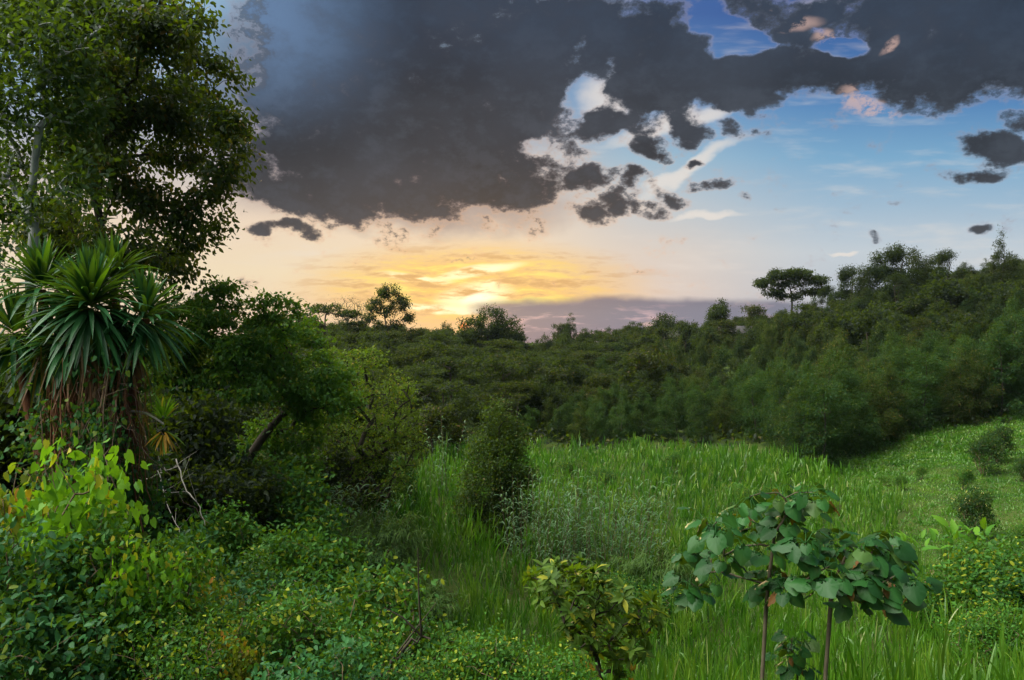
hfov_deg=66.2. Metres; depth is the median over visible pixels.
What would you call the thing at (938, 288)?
bushy tree
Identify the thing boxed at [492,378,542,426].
flat topped tree
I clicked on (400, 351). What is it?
bushy tree
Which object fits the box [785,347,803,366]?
shrub
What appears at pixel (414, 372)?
flat topped tree
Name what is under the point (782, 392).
tree
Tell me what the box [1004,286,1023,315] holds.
young gum tree
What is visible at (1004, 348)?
tree
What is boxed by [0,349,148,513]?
dense dark bush
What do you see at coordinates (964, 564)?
dense green bush
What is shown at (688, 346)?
young gum tree
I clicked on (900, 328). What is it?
bushy tree
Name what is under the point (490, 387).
bushy tree
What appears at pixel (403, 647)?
dead branch
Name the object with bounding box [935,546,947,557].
fine leaved shrub
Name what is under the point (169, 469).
fallen twig
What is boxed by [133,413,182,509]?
dense dark bush
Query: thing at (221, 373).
leaning crowned tree
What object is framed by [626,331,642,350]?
bushy tree
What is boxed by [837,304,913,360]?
bushy tree
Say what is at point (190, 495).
fallen twig
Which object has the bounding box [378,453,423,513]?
dense green bush
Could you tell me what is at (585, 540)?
reed clump
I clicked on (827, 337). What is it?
young gum tree
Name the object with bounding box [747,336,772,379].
young gum tree
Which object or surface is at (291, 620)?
leafy shrub
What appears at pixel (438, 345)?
flat topped tree
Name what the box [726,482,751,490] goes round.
leaved bush
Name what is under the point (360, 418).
bushy tree
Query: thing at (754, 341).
young gum tree
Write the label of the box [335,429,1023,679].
tall grass
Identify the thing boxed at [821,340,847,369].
young gum tree
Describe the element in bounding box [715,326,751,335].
hillside hut
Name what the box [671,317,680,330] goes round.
bushy tree
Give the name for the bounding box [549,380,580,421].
bushy tree
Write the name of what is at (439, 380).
flat topped tree
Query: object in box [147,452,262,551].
dense dark bush
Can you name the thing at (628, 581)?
leaved bush
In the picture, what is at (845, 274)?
tall gum tree
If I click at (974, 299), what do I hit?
young gum tree
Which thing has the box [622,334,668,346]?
flat topped tree
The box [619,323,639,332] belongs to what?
bushy tree
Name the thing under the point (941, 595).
dense green bush
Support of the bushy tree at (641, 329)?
on the ground at (449, 587)
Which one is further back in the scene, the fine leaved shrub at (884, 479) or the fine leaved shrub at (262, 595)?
the fine leaved shrub at (884, 479)
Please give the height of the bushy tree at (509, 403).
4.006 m
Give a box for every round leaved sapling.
[661,482,840,679]
[771,528,942,679]
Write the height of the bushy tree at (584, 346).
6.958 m
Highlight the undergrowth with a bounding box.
[0,299,1023,679]
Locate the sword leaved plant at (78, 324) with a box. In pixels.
[0,226,210,542]
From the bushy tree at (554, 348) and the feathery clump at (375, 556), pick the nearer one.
the feathery clump at (375, 556)
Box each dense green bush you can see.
[143,374,262,467]
[162,489,271,587]
[225,508,367,607]
[245,442,356,545]
[252,505,381,603]
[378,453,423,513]
[419,625,489,658]
[903,567,973,630]
[922,529,1023,632]
[966,543,1023,648]
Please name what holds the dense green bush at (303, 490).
on the ground at (449, 587)
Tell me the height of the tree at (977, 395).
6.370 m
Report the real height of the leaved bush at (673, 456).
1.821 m
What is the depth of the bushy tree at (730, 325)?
139.10 m
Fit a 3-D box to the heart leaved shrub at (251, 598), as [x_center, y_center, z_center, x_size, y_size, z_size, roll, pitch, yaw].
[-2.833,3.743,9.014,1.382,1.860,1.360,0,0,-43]
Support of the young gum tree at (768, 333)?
on the ground at (449, 587)
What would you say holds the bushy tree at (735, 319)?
on the ground at (449, 587)
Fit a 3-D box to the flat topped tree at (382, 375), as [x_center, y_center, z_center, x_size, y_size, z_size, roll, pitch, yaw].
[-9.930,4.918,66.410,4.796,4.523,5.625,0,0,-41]
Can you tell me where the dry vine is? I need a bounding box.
[16,367,209,523]
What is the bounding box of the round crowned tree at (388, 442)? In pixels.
[289,344,435,535]
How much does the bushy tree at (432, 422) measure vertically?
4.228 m
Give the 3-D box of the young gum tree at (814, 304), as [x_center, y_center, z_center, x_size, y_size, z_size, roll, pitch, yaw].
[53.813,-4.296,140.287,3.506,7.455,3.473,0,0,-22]
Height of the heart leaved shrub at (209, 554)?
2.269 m
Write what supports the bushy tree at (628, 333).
on the ground at (449, 587)
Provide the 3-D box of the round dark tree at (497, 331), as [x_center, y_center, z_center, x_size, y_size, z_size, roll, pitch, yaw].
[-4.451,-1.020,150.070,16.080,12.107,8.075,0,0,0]
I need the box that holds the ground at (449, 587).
[21,311,1023,679]
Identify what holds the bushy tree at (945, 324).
on the ground at (449, 587)
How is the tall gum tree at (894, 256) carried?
on the ground at (449, 587)
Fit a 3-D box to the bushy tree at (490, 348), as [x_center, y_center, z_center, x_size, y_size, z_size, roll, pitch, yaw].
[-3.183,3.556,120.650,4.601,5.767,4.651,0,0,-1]
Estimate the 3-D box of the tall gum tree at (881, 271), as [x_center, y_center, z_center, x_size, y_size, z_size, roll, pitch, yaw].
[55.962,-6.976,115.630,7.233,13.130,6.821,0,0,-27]
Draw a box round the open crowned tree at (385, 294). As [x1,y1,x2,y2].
[359,282,416,331]
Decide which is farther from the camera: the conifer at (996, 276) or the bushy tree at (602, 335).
the bushy tree at (602, 335)
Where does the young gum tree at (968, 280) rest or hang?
on the ground at (449, 587)
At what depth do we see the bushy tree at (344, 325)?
135.70 m
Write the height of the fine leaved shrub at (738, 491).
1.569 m
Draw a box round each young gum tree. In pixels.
[594,353,608,372]
[596,357,608,374]
[613,343,625,362]
[615,355,636,410]
[650,358,671,387]
[670,342,685,367]
[671,335,688,359]
[681,323,692,355]
[695,339,708,366]
[702,325,716,350]
[720,334,732,353]
[731,334,745,363]
[746,323,760,350]
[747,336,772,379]
[754,336,775,366]
[760,320,775,353]
[772,311,788,351]
[779,326,797,367]
[779,330,792,353]
[786,333,809,369]
[800,345,820,373]
[808,295,818,311]
[819,332,832,359]
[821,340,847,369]
[829,327,859,368]
[844,301,862,346]
[854,351,868,369]
[859,318,890,362]
[862,288,877,336]
[905,331,921,357]
[951,279,972,309]
[962,270,980,293]
[967,285,982,323]
[981,295,1006,333]
[1000,255,1023,284]
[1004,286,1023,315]
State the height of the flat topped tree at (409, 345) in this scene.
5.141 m
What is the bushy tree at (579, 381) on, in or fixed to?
on the ground at (449, 587)
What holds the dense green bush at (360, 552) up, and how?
on the ground at (449, 587)
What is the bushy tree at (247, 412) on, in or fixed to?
on the ground at (449, 587)
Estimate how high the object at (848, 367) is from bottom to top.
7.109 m
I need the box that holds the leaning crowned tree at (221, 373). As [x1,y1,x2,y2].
[129,274,279,423]
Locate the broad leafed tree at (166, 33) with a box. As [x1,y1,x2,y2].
[1,0,267,309]
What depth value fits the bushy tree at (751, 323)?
139.19 m
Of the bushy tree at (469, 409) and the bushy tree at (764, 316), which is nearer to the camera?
the bushy tree at (469, 409)
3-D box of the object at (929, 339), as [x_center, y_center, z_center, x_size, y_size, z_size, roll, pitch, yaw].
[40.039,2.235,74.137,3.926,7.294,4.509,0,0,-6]
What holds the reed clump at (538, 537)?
on the ground at (449, 587)
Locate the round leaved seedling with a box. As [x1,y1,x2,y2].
[765,629,821,679]
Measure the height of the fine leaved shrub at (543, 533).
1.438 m
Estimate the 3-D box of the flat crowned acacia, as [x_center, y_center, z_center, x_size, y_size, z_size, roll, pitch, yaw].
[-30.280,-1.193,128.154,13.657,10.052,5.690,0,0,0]
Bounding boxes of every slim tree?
[0,1,141,349]
[39,10,142,242]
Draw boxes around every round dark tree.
[451,303,530,353]
[645,311,677,331]
[703,297,732,326]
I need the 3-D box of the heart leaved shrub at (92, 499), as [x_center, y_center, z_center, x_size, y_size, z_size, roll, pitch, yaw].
[-4.335,2.425,7.825,1.598,2.990,1.989,0,0,-8]
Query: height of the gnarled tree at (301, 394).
7.750 m
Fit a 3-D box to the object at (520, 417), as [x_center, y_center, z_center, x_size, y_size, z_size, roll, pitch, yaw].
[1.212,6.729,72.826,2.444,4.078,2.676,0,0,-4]
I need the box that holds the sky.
[0,0,1023,342]
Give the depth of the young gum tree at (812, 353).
87.49 m
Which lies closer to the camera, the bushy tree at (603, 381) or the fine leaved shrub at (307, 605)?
the fine leaved shrub at (307, 605)
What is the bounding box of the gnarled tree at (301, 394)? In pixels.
[227,288,371,485]
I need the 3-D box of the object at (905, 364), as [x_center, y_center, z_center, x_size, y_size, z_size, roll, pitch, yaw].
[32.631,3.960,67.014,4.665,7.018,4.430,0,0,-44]
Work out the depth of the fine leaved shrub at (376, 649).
8.48 m
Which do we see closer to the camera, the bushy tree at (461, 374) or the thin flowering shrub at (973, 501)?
the thin flowering shrub at (973, 501)
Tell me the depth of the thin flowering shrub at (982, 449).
46.70 m
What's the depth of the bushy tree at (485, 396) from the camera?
68.69 m
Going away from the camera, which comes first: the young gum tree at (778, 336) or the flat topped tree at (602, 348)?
the young gum tree at (778, 336)
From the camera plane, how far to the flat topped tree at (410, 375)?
62.15 m
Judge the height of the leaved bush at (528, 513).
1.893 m
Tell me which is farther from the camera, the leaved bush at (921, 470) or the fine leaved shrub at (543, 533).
the leaved bush at (921, 470)
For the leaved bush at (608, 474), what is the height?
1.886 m
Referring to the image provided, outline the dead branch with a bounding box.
[370,553,435,679]
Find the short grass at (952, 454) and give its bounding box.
[825,406,1023,575]
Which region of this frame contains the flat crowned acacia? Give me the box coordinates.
[288,302,367,335]
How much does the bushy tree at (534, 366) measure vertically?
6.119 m
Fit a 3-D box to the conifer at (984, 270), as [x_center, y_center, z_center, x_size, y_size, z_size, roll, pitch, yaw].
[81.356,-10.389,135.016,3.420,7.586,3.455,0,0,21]
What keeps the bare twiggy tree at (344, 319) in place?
on the ground at (449, 587)
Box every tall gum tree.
[814,283,834,312]
[823,280,852,311]
[827,264,869,311]
[845,287,875,342]
[846,256,887,302]
[866,249,912,300]
[871,241,926,302]
[875,272,913,304]
[899,245,940,289]
[911,278,930,298]
[913,253,949,282]
[934,247,969,280]
[960,262,977,275]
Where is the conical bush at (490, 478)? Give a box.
[445,392,542,549]
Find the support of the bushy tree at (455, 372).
on the ground at (449, 587)
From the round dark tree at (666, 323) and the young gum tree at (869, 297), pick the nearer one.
the young gum tree at (869, 297)
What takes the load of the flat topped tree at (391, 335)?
on the ground at (449, 587)
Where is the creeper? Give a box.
[0,345,190,569]
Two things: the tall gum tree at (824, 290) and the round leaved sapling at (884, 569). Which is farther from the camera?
the tall gum tree at (824, 290)
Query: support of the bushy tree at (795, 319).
on the ground at (449, 587)
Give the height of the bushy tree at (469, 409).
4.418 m
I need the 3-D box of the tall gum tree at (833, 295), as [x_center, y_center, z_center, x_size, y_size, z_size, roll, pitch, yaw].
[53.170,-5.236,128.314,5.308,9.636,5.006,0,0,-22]
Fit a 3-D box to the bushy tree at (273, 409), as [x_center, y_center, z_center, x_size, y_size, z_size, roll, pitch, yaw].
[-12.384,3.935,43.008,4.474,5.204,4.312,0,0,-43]
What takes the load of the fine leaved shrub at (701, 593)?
on the ground at (449, 587)
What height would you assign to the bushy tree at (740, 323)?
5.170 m
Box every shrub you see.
[0,462,88,679]
[0,485,152,679]
[0,497,158,679]
[4,626,80,679]
[6,435,158,676]
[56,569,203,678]
[62,517,243,679]
[67,531,207,679]
[90,584,289,679]
[129,564,306,676]
[155,517,229,601]
[156,513,268,601]
[183,562,257,632]
[189,574,379,678]
[205,617,270,679]
[221,578,316,611]
[230,580,322,628]
[236,545,280,596]
[242,574,432,656]
[242,618,436,679]
[244,585,338,634]
[244,612,409,678]
[284,641,458,679]
[298,582,356,608]
[310,544,464,677]
[389,603,477,679]
[522,551,670,679]
[528,518,557,547]
[550,495,584,518]
[553,458,591,479]
[602,539,644,569]
[629,497,667,519]
[644,474,674,488]
[661,371,683,390]
[669,582,714,622]
[670,361,690,377]
[682,373,704,389]
[702,341,719,361]
[706,540,750,553]
[711,345,733,370]
[716,368,737,391]
[724,357,745,372]
[725,482,758,500]
[732,332,751,344]
[734,336,752,353]
[749,344,767,356]
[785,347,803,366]
[792,334,807,346]
[800,348,819,369]
[875,592,961,637]
[876,474,892,484]
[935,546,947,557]
[946,483,1003,537]
[950,465,977,488]
[963,430,1010,474]
[980,421,1019,462]
[1008,522,1023,542]
[1009,454,1023,480]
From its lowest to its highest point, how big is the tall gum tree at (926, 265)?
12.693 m
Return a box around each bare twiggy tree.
[329,296,363,322]
[355,304,378,327]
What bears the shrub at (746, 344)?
on the ground at (449, 587)
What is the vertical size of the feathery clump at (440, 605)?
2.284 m
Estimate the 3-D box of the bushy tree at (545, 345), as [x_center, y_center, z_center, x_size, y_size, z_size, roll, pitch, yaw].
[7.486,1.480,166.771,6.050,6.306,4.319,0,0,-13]
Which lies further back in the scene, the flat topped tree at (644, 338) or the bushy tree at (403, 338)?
the bushy tree at (403, 338)
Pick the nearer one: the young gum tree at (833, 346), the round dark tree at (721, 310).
the young gum tree at (833, 346)
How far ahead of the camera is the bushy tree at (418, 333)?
128.03 m
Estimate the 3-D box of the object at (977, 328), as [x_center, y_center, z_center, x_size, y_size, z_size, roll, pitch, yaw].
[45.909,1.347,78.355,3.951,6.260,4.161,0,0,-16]
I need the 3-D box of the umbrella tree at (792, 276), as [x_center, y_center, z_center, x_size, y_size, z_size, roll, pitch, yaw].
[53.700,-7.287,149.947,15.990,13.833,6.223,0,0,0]
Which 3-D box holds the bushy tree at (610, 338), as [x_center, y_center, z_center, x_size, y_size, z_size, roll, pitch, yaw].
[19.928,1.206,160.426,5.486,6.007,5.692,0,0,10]
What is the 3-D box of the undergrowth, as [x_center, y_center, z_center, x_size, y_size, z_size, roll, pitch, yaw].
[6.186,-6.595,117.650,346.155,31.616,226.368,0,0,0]
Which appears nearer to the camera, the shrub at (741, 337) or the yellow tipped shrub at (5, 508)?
the yellow tipped shrub at (5, 508)
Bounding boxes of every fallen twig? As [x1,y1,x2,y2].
[141,449,194,480]
[157,470,193,531]
[165,453,204,522]
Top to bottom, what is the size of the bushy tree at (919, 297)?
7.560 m
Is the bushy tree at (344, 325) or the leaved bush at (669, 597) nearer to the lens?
the leaved bush at (669, 597)
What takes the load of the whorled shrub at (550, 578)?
on the ground at (449, 587)
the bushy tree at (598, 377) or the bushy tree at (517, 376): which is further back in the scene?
the bushy tree at (598, 377)
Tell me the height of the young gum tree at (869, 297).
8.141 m
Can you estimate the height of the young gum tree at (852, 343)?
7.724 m
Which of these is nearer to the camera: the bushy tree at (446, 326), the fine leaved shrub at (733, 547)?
the fine leaved shrub at (733, 547)
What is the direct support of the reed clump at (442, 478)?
on the ground at (449, 587)
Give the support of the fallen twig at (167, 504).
on the ground at (449, 587)
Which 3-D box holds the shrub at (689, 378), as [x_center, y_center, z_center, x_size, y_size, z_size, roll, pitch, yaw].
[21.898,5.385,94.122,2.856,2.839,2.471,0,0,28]
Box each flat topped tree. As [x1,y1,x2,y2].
[291,352,333,369]
[295,336,346,350]
[304,335,357,350]
[338,360,382,378]
[345,326,374,338]
[359,328,403,346]
[368,366,421,410]
[372,372,397,413]
[373,369,438,426]
[376,398,417,414]
[378,421,419,447]
[383,380,475,446]
[393,342,425,351]
[395,364,448,377]
[403,339,467,357]
[406,355,479,401]
[413,330,461,344]
[422,375,472,402]
[443,345,466,357]
[462,356,527,382]
[477,339,520,353]
[483,338,520,350]
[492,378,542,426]
[535,355,573,364]
[567,350,615,364]
[579,359,600,367]
[592,342,630,351]
[595,351,634,362]
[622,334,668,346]
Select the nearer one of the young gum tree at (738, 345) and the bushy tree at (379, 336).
the bushy tree at (379, 336)
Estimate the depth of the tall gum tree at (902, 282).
109.68 m
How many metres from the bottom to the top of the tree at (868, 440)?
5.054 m
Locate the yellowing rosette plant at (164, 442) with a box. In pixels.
[124,395,184,473]
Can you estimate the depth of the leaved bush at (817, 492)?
40.03 m
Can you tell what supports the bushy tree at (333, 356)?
on the ground at (449, 587)
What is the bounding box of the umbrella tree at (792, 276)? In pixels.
[752,266,833,312]
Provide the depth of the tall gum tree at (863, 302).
111.37 m
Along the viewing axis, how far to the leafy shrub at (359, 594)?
9.49 m
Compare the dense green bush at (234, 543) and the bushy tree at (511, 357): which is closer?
the dense green bush at (234, 543)
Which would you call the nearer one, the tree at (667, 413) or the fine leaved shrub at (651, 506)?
the fine leaved shrub at (651, 506)
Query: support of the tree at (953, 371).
on the ground at (449, 587)
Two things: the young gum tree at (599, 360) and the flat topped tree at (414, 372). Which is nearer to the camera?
the flat topped tree at (414, 372)
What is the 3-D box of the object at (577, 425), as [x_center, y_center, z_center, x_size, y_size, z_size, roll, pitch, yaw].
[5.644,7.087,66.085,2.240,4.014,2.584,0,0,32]
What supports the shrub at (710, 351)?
on the ground at (449, 587)
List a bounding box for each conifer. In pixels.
[562,312,579,342]
[978,258,990,278]
[982,226,1018,305]
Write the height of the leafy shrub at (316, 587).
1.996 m
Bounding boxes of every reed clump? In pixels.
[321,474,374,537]
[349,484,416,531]
[424,412,465,507]
[486,461,587,588]
[538,475,635,582]
[561,464,682,577]
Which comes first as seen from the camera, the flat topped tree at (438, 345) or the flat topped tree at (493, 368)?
the flat topped tree at (493, 368)
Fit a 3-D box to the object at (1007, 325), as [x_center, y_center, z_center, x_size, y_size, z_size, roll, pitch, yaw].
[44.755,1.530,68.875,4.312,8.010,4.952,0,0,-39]
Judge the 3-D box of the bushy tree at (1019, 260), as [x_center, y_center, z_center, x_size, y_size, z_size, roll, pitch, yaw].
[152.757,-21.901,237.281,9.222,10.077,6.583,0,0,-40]
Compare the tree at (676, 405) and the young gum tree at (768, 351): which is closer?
the tree at (676, 405)
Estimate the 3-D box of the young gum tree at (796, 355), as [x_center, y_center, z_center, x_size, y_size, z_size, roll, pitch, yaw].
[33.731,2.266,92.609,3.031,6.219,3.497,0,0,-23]
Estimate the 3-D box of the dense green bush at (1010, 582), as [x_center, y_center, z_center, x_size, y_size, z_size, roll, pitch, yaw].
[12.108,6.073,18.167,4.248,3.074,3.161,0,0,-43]
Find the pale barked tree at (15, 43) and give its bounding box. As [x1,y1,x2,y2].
[0,0,158,349]
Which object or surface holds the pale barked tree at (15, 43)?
on the ground at (449, 587)
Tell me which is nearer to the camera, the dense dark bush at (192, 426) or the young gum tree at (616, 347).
the dense dark bush at (192, 426)
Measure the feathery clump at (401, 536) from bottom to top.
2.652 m
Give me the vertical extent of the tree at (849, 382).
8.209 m
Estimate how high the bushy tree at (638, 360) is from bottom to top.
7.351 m
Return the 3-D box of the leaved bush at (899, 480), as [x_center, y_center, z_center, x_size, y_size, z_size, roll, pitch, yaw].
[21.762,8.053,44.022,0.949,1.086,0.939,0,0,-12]
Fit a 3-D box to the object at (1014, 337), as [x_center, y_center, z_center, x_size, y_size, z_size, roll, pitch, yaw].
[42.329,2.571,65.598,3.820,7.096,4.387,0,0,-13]
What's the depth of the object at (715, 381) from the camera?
72.52 m
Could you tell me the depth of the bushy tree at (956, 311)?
99.70 m
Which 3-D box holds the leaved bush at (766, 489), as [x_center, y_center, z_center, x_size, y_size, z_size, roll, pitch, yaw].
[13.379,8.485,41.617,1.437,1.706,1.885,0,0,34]
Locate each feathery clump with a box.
[332,534,421,603]
[333,509,434,576]
[356,567,467,638]
[607,542,707,591]
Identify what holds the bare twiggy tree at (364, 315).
on the ground at (449, 587)
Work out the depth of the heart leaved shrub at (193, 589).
8.74 m
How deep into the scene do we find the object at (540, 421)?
73.41 m
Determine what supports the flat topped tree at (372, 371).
on the ground at (449, 587)
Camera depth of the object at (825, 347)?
68.98 m
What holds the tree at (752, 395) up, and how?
on the ground at (449, 587)
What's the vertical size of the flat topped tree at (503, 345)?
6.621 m
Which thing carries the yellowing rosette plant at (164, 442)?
on the ground at (449, 587)
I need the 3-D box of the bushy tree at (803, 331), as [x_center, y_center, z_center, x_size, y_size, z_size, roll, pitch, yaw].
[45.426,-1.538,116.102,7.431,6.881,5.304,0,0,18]
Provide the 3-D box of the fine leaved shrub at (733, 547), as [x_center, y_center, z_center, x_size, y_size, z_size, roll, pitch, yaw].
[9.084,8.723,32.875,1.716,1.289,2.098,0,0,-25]
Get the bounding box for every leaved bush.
[421,612,575,679]
[472,636,606,679]
[519,499,536,531]
[564,483,587,507]
[581,569,655,615]
[592,465,618,488]
[603,502,635,528]
[614,579,689,634]
[626,436,646,453]
[663,450,683,472]
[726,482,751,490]
[750,486,775,500]
[800,486,826,498]
[891,475,908,489]
[914,465,929,479]
[932,595,1023,675]
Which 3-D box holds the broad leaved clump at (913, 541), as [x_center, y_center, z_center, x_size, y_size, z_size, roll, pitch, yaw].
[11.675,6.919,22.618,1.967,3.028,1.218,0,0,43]
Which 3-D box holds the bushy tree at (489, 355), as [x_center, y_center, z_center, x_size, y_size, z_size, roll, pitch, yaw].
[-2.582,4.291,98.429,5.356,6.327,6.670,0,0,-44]
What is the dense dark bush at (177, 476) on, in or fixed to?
on the ground at (449, 587)
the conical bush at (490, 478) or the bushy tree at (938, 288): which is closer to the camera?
the conical bush at (490, 478)
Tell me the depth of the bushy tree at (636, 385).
75.46 m
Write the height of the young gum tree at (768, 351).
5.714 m
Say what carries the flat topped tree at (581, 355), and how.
on the ground at (449, 587)
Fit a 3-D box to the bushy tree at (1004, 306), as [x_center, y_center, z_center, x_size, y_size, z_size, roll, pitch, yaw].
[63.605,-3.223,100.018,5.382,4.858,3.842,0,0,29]
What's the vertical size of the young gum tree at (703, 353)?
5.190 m
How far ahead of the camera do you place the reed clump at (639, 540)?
27.92 m
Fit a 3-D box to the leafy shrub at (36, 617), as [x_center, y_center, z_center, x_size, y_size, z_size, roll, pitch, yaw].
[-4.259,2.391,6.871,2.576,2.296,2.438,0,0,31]
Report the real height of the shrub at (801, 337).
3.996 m
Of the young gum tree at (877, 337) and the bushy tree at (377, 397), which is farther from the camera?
the young gum tree at (877, 337)
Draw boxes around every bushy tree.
[224,402,270,438]
[260,376,291,423]
[260,404,273,420]
[278,407,326,439]
[300,348,334,370]
[313,375,402,450]
[324,322,346,338]
[327,346,361,362]
[329,340,356,358]
[332,319,360,340]
[341,331,367,351]
[348,339,392,365]
[354,381,385,408]
[355,327,394,357]
[359,344,400,396]
[359,387,407,449]
[366,321,383,331]
[391,325,406,341]
[392,354,405,368]
[393,332,409,353]
[394,348,416,367]
[396,342,456,380]
[399,323,426,344]
[399,401,469,465]
[399,405,448,454]
[407,337,439,361]
[409,394,444,411]
[416,366,440,382]
[439,390,491,439]
[440,320,456,332]
[440,328,459,344]
[449,352,500,384]
[455,345,497,394]
[462,349,509,363]
[464,389,497,429]
[466,375,504,423]
[480,346,496,356]
[483,396,522,436]
[488,351,535,406]
[491,358,541,412]
[501,376,526,427]
[516,373,568,426]
[520,352,558,378]
[523,344,542,351]
[530,364,587,398]
[532,332,554,351]
[541,346,591,386]
[547,346,562,351]
[549,331,573,348]
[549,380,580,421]
[551,322,571,339]
[564,335,593,351]
[566,366,587,387]
[576,327,594,342]
[578,364,597,379]
[581,372,618,401]
[583,329,603,340]
[585,371,619,392]
[589,392,619,418]
[592,332,609,343]
[594,326,620,340]
[597,332,621,343]
[613,370,667,420]
[616,348,681,392]
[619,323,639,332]
[620,328,638,338]
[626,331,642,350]
[632,322,646,334]
[643,324,660,334]
[643,350,675,376]
[650,325,677,348]
[666,320,699,352]
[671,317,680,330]
[688,324,723,350]
[698,320,714,331]
[710,318,737,343]
[733,316,744,322]
[736,318,745,325]
[738,304,766,324]
[743,316,763,334]
[743,328,774,342]
[752,314,773,326]
[754,321,789,341]
[768,309,785,324]
[780,302,818,333]
[794,306,837,338]
[804,325,846,361]
[814,302,863,341]
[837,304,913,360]
[864,296,928,319]
[874,312,923,347]
[894,288,953,318]
[909,314,941,346]
[911,267,972,308]
[914,299,954,319]
[922,307,990,344]
[934,309,967,333]
[942,286,975,313]
[943,306,966,316]
[945,318,980,351]
[963,271,999,288]
[974,276,1023,306]
[996,296,1014,313]
[1005,251,1023,263]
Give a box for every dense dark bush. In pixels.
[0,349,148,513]
[0,372,192,512]
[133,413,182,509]
[140,380,269,542]
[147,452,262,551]
[204,448,291,554]
[281,439,362,524]
[334,440,400,520]
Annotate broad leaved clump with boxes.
[889,528,952,623]
[928,518,974,615]
[932,515,1004,550]
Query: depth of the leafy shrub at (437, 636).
9.77 m
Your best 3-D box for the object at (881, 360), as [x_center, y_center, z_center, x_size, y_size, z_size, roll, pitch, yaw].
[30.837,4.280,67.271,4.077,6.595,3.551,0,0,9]
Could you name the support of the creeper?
on the ground at (449, 587)
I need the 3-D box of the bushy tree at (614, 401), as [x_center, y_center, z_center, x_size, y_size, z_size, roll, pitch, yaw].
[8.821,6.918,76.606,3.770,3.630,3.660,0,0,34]
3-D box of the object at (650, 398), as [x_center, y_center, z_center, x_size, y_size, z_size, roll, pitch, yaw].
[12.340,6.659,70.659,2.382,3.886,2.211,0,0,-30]

